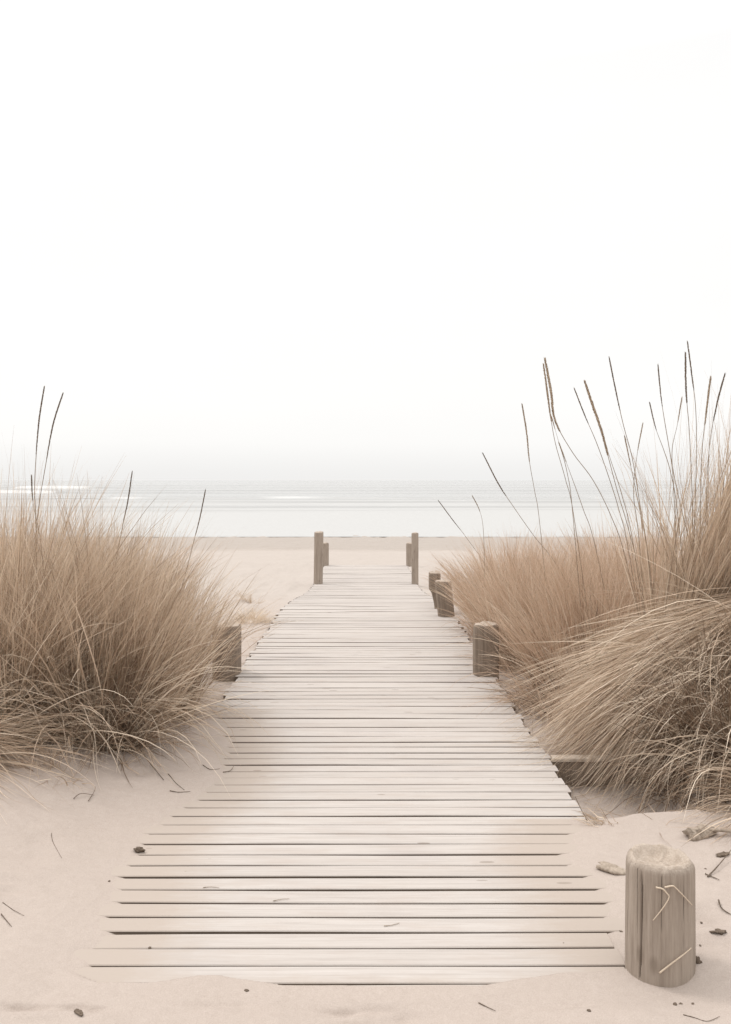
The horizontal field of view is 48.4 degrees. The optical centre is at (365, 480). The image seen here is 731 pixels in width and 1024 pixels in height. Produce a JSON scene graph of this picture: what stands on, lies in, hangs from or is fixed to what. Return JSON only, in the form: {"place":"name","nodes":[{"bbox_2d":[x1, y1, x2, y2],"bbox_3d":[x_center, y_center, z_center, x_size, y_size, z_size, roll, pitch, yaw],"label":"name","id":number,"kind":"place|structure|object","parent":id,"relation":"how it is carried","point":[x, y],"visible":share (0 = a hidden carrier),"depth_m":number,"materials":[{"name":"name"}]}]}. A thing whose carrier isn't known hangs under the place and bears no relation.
{"place":"outdoors","nodes":[
{"label":"outdoors","id":0,"kind":"place"},
{"bbox_2d":[0,480,728,536],"bbox_3d":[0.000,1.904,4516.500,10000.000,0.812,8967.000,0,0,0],"label":"sea","id":1,"kind":"structure","parent":0,"point":[335,508],"depth_m":71.29,"materials":[{"name":"white liquid"}]},
{"bbox_2d":[0,535,730,1023],"bbox_3d":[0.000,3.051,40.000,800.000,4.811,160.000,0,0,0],"label":"sand","id":2,"kind":"structure","parent":0,"point":[52,895],"depth_m":3.21,"materials":[{"name":"beige sand"}]},
{"bbox_2d":[2,735,95,789],"bbox_3d":[-1.545,1.423,4.068,0.555,0.219,0.395,0,0,33],"label":"grass sprout","id":3,"kind":"object","parent":2,"relation":"on","point":[52,761],"depth_m":4.10,"materials":[{"name":"brown plant"}]},
{"bbox_2d":[0,644,120,823],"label":"grass tussock","id":4,"kind":"object","parent":2,"relation":"on","point":[7,747],"depth_m":4.12,"materials":[{"name":"brown plant"}]},
{"bbox_2d":[0,480,125,569],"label":"grass tussock","id":5,"kind":"object","parent":2,"relation":"on","point":[38,527],"depth_m":7.89,"materials":[{"name":"beige plant"}]},
{"bbox_2d":[74,1008,82,1015],"bbox_3d":[-0.845,1.567,2.394,0.039,0.013,0.017,0,0,35],"label":"bark piece","id":6,"kind":"object","parent":2,"relation":"on","point":[79,1012],"visible":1,"depth_m":2.39,"materials":[{"name":"brown wood"}]},
{"bbox_2d":[0,462,212,650],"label":"grass tussock","id":7,"kind":"object","parent":2,"relation":"on","point":[81,540],"depth_m":6.34,"materials":[{"name":"beige plant"}]},
{"bbox_2d":[1,471,230,625],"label":"grass tussock","id":8,"kind":"object","parent":2,"relation":"on","point":[133,540],"depth_m":6.48,"materials":[{"name":"beige plant"}]},
{"bbox_2d":[0,386,233,774],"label":"grass tussock","id":9,"kind":"object","parent":2,"relation":"on","point":[23,569],"depth_m":4.65,"materials":[{"name":"plant"}]},
{"bbox_2d":[33,520,229,593],"bbox_3d":[-2.264,0.909,7.979,2.143,1.316,2.050,0,0,19],"label":"grass tussock","id":10,"kind":"object","parent":2,"relation":"on","point":[169,559],"depth_m":7.84,"materials":[{"name":"beige plant"}]},
{"bbox_2d":[0,473,301,790],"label":"grass tussock","id":11,"kind":"object","parent":2,"relation":"on","point":[147,685],"depth_m":4.64,"materials":[{"name":"plant"}]},
{"bbox_2d":[46,490,292,730],"bbox_3d":[-1.509,0.845,5.588,1.707,1.576,1.795,0,0,39],"label":"grass tussock","id":12,"kind":"object","parent":2,"relation":"on","point":[207,652],"depth_m":5.57,"materials":[{"name":"plant"}]},
{"bbox_2d":[212,623,240,681],"bbox_3d":[-1.150,1.554,6.749,0.229,0.745,0.229,0,0,0],"label":"wooden post","id":13,"kind":"object","parent":2,"relation":"on","point":[235,654],"visible":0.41,"depth_m":6.64,"materials":[{"name":"brown wood"}]},
{"bbox_2d":[230,588,265,603],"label":"grass tuft","id":14,"kind":"object","parent":2,"relation":"on","point":[243,598],"visible":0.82,"depth_m":11.43,"materials":[{"name":"plant"}]},
{"bbox_2d":[223,604,279,624],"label":"grass tuft","id":15,"kind":"object","parent":2,"relation":"on","point":[263,619],"visible":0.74,"depth_m":9.41,"materials":[{"name":"plant"}]},
{"bbox_2d":[314,531,322,583],"bbox_3d":[-0.954,1.706,16.500,0.200,1.350,0.187,0,0,0],"label":"wooden post","id":16,"kind":"object","parent":2,"relation":"on","point":[318,557],"visible":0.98,"depth_m":16.42,"materials":[{"name":"brown wood"}]},
{"bbox_2d":[323,542,328,566],"bbox_3d":[-1.031,2.004,20.601,0.204,0.870,0.201,0,0,0],"label":"wooden post","id":17,"kind":"object","parent":2,"relation":"on","point":[325,553],"visible":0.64,"depth_m":20.51,"materials":[{"name":"brown wood"}]},
{"bbox_2d":[73,565,624,986],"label":"boardwalk","id":18,"kind":"structure","parent":2,"relation":"on","point":[364,798],"depth_m":3.65,"materials":[{"name":"brown wood"}]},
{"bbox_2d":[133,847,144,852],"bbox_3d":[-0.976,1.595,3.504,0.061,0.029,0.028,0,0,20],"label":"bark piece","id":19,"kind":"object","parent":18,"relation":"on","point":[138,849],"visible":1,"depth_m":3.50,"materials":[{"name":"brown wood"}]},
{"bbox_2d":[406,542,411,566],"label":"wooden post","id":20,"kind":"object","parent":2,"relation":"on","point":[408,555],"visible":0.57,"depth_m":20.51,"materials":[{"name":"brown wood"}]},
{"bbox_2d":[411,532,417,584],"bbox_3d":[1.005,1.716,16.500,0.142,1.330,0.141,0,0,0],"label":"wooden post","id":21,"kind":"object","parent":2,"relation":"on","point":[414,541],"visible":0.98,"depth_m":16.44,"materials":[{"name":"brown wood"}]},
{"bbox_2d":[429,571,440,608],"bbox_3d":[0.884,1.525,10.301,0.166,0.761,0.151,0,0,0],"label":"wooden post","id":22,"kind":"object","parent":2,"relation":"on","point":[433,574],"visible":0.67,"depth_m":10.24,"materials":[{"name":"brown wood"}]},
{"bbox_2d":[435,579,454,616],"bbox_3d":[0.936,1.525,9.600,0.235,0.710,0.200,0,0,0],"label":"wooden post","id":23,"kind":"object","parent":2,"relation":"on","point":[442,603],"visible":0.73,"depth_m":9.51,"materials":[{"name":"brown wood"}]},
{"bbox_2d":[473,621,498,682],"bbox_3d":[0.995,1.524,6.719,0.210,0.712,0.213,0,0,0],"label":"wooden post","id":24,"kind":"object","parent":2,"relation":"on","point":[484,646],"visible":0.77,"depth_m":6.62,"materials":[{"name":"brown wood"}]},
{"bbox_2d":[421,500,566,611],"bbox_3d":[1.710,0.968,10.339,2.192,1.482,2.359,0,0,0],"label":"grass tussock","id":25,"kind":"object","parent":2,"relation":"on","point":[479,559],"depth_m":10.28,"materials":[{"name":"plant"}]},
{"bbox_2d":[419,496,604,638],"bbox_3d":[1.620,0.914,8.768,2.002,1.545,2.044,0,0,28],"label":"grass tussock","id":26,"kind":"object","parent":2,"relation":"on","point":[468,592],"depth_m":8.64,"materials":[{"name":"plant"}]},
{"bbox_2d":[439,403,637,678],"bbox_3d":[1.612,0.513,7.333,2.015,2.340,2.082,0,0,0],"label":"grass tussock","id":27,"kind":"object","parent":2,"relation":"on","point":[490,590],"depth_m":7.16,"materials":[{"name":"plant"}]},
{"bbox_2d":[451,363,680,744],"bbox_3d":[1.704,0.426,6.072,2.383,2.529,2.308,0,0,0],"label":"grass tussock","id":28,"kind":"object","parent":2,"relation":"on","point":[562,620],"depth_m":5.96,"materials":[{"name":"plant"}]},
{"bbox_2d":[565,807,617,826],"bbox_3d":[1.045,1.549,3.771,0.253,0.130,0.099,0,0,15],"label":"grass sprout","id":29,"kind":"object","parent":2,"relation":"on","point":[596,819],"depth_m":3.76,"materials":[{"name":"beige plant"}]},
{"bbox_2d":[550,755,645,786],"bbox_3d":[1.333,1.766,4.658,0.535,0.368,0.066,0,0,0],"label":"retaining board","id":30,"kind":"object","parent":2,"relation":"on","point":[568,773],"visible":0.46,"depth_m":4.64,"materials":[{"name":"brown wood"}]},
{"bbox_2d":[513,503,688,589],"bbox_3d":[3.092,0.927,9.788,2.602,1.296,2.621,0,0,0],"label":"grass tussock","id":31,"kind":"object","parent":2,"relation":"on","point":[598,547],"depth_m":9.89,"materials":[{"name":"beige plant"}]},
{"bbox_2d":[596,861,625,874],"bbox_3d":[1.007,1.582,3.304,0.133,0.040,0.066,0,0,39],"label":"driftwood","id":32,"kind":"object","parent":2,"relation":"on","point":[608,867],"visible":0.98,"depth_m":3.30,"materials":[{"name":"beige wood"}]},
{"bbox_2d":[492,539,730,814],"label":"grass tussock","id":33,"kind":"object","parent":2,"relation":"on","point":[626,641],"depth_m":4.71,"materials":[{"name":"plant"}]},
{"bbox_2d":[549,507,711,615],"bbox_3d":[2.731,0.857,7.399,2.289,1.325,2.393,0,0,0],"label":"grass tussock","id":34,"kind":"object","parent":2,"relation":"on","point":[619,564],"depth_m":7.52,"materials":[{"name":"plant"}]},
{"bbox_2d":[544,341,730,732],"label":"grass tussock","id":35,"kind":"object","parent":2,"relation":"on","point":[698,571],"depth_m":5.20,"materials":[{"name":"plant"}]},
{"bbox_2d":[578,592,730,854],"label":"grass tussock","id":36,"kind":"object","parent":2,"relation":"on","point":[717,774],"depth_m":4.20,"materials":[{"name":"plant"}]},
{"bbox_2d":[625,843,695,987],"bbox_3d":[0.962,1.545,2.661,0.221,0.651,0.217,0,0,0],"label":"wooden post","id":37,"kind":"object","parent":2,"relation":"on","point":[661,941],"visible":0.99,"depth_m":2.58,"materials":[{"name":"brown wood"}]},
{"bbox_2d":[653,887,669,920],"bbox_3d":[0.928,1.332,2.550,0.051,0.110,0.006,0,0,17],"label":"dry straw","id":38,"kind":"object","parent":37,"relation":"attached to","point":[663,889],"visible":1,"depth_m":2.55,"materials":[{"name":"beige plant"}]},
{"bbox_2d":[659,948,691,973],"bbox_3d":[0.976,1.512,2.551,0.109,0.074,0.017,0,0,-7],"label":"dry straw","id":39,"kind":"object","parent":37,"relation":"attached to","point":[666,967],"visible":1,"depth_m":2.55,"materials":[{"name":"beige plant"}]},
{"bbox_2d":[664,885,691,904],"bbox_3d":[0.986,1.305,2.552,0.098,0.076,0.014,0,0,-12],"label":"dry straw","id":40,"kind":"object","parent":37,"relation":"attached to","point":[678,890],"visible":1,"depth_m":2.54,"materials":[{"name":"beige plant"}]},
{"bbox_2d":[696,956,701,963],"bbox_3d":[1.083,1.567,2.653,0.026,0.033,0.024,0,0,-22],"label":"bark piece","id":41,"kind":"object","parent":2,"relation":"on","point":[698,961],"visible":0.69,"depth_m":2.65,"materials":[{"name":"brown wood"}]},
{"bbox_2d":[682,824,730,840],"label":"driftwood","id":42,"kind":"object","parent":2,"relation":"on","point":[690,832],"visible":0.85,"depth_m":3.56,"materials":[{"name":"brown wood"}]},
{"bbox_2d":[709,928,726,934],"bbox_3d":[1.210,1.550,2.789,0.060,0.016,0.030,0,0,-5],"label":"bark piece","id":43,"kind":"object","parent":2,"relation":"on","point":[719,931],"visible":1,"depth_m":2.78,"materials":[{"name":"brown wood"}]},
{"bbox_2d":[707,850,730,876],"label":"twig","id":44,"kind":"object","parent":2,"relation":"on","point":[715,868],"visible":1,"depth_m":3.29,"materials":[{"name":"brown wood"}]},
{"bbox_2d":[716,851,729,857],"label":"bark piece","id":45,"kind":"object","parent":2,"relation":"on","point":[721,854],"visible":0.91,"depth_m":3.38,"materials":[{"name":"brown wood"}]},
{"bbox_2d":[0,0,730,479],"label":"sky","id":46,"kind":"structure","parent":0,"point":[240,239],"materials":[{"name":"white"}]}
]}

